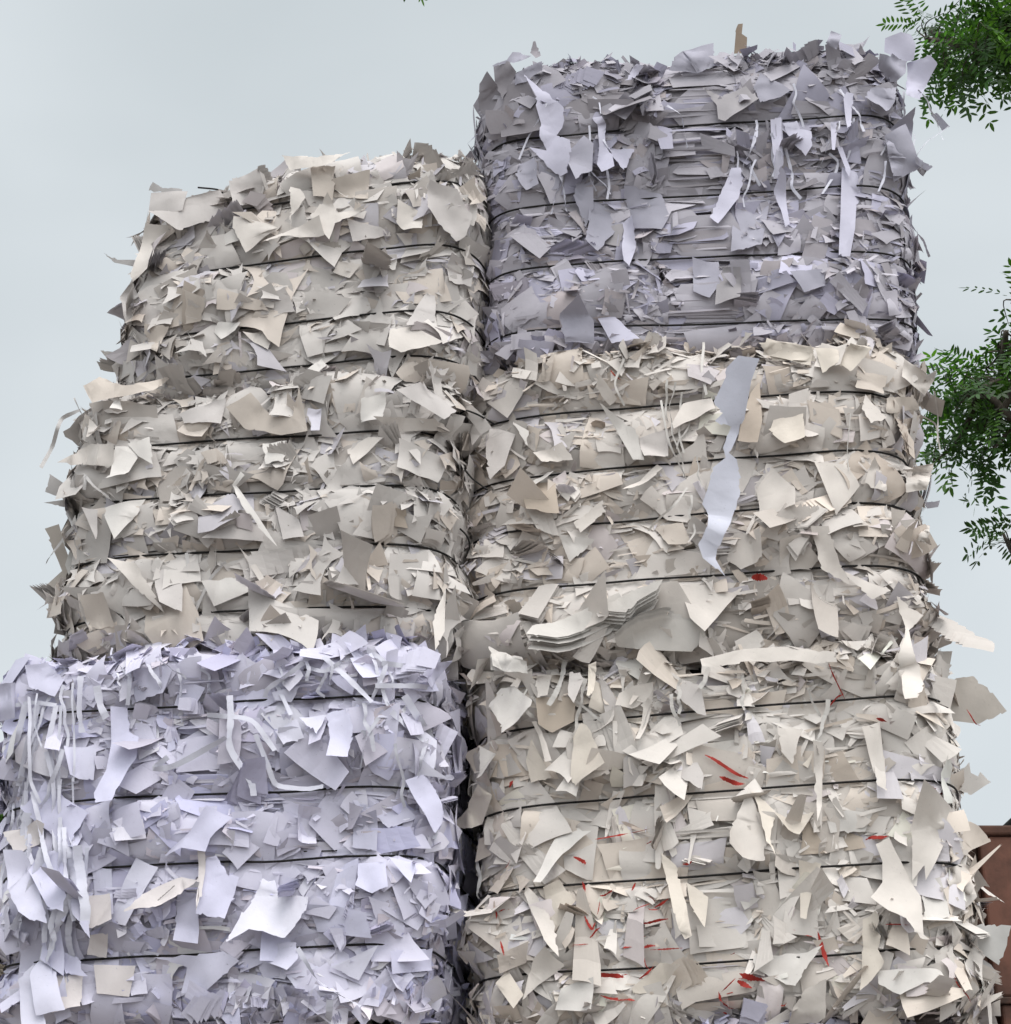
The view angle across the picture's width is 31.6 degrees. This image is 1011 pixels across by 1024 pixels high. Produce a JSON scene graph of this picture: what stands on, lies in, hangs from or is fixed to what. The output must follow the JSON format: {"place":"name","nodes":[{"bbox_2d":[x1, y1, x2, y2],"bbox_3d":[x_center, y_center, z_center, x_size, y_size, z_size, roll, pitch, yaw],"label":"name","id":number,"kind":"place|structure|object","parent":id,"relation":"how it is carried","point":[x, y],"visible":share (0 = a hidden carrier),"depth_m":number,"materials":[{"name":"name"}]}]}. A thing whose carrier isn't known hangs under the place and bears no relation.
{"place":"outdoors","nodes":[
{"label":"outdoors","id":0,"kind":"place"},
{"bbox_2d":[133,1010,436,1023],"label":"paper bale","id":1,"kind":"object","parent":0,"point":[138,1016],"visible":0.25,"depth_m":4.91,"materials":[{"name":"white paper"}]},
{"bbox_2d":[0,624,479,1023],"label":"paper bale","id":2,"kind":"object","parent":1,"relation":"on","point":[243,828],"visible":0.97,"depth_m":5.01,"materials":[{"name":"white paper"}]},
{"bbox_2d":[31,359,491,680],"bbox_3d":[-0.736,0.223,5.971,1.562,1.031,1.471,0,-24,0],"label":"paper bale","id":3,"kind":"object","parent":2,"relation":"on","point":[307,508],"visible":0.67,"depth_m":5.45,"materials":[{"name":"beige paper"}]},
{"bbox_2d":[81,139,492,411],"bbox_3d":[-0.614,-0.565,6.336,1.432,1.060,1.395,-6,-24,14],"label":"paper bale","id":4,"kind":"object","parent":3,"relation":"on","point":[284,270],"visible":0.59,"depth_m":5.80,"materials":[{"name":"beige paper"}]},
{"bbox_2d":[0,0,1010,824],"label":"sky","id":5,"kind":"structure","parent":0,"point":[102,101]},
{"label":"ground","id":6,"kind":"structure","parent":0,"visible":0},
{"bbox_2d":[876,0,1010,569],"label":"feathery tree","id":7,"kind":"object","parent":6,"relation":"on","point":[985,44],"visible":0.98,"depth_m":9.40,"materials":[{"name":"green plant"}]},
{"bbox_2d":[968,825,1010,1023],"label":"steel container","id":8,"kind":"object","parent":6,"relation":"on","point":[994,869],"visible":0.08,"depth_m":5.75,"materials":[{"name":"metal"}]},
{"bbox_3d":[0.647,3.072,4.756,1.547,1.230,1.408,0,-23,0],"label":"paper bale","id":9,"kind":"object","parent":6,"relation":"on","visible":0},
{"bbox_2d":[690,998,924,1023],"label":"paper bale","id":10,"kind":"object","parent":9,"relation":"on","point":[753,1012],"visible":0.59,"depth_m":4.82,"materials":[{"name":"beige paper"}]},
{"bbox_2d":[449,596,1010,1023],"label":"paper bale","id":11,"kind":"object","parent":10,"relation":"on","point":[785,830],"visible":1,"depth_m":5.05,"materials":[{"name":"beige paper"}]},
{"bbox_2d":[459,319,994,678],"bbox_3d":[0.633,0.116,5.979,1.679,1.285,1.628,0,-24,0],"label":"paper bale","id":12,"kind":"object","parent":11,"relation":"on","point":[702,503],"visible":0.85,"depth_m":5.46,"materials":[{"name":"beige paper"}]},
{"bbox_2d":[465,24,949,374],"bbox_3d":[0.694,-0.852,6.489,1.748,1.409,1.451,0,-24,0],"label":"paper bale","id":13,"kind":"object","parent":12,"relation":"on","point":[732,199],"visible":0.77,"depth_m":5.92,"materials":[{"name":"grey paper"}]},
{"bbox_3d":[-2.100,3.117,5.027,1.432,1.424,1.304,0,-23,0],"label":"paper bale","id":14,"kind":"object","parent":6,"relation":"on","visible":0},
{"bbox_2d":[0,964,6,976],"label":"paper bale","id":15,"kind":"object","parent":14,"relation":"on","point":[1,969],"visible":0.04,"depth_m":5.46,"materials":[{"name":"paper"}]}
]}

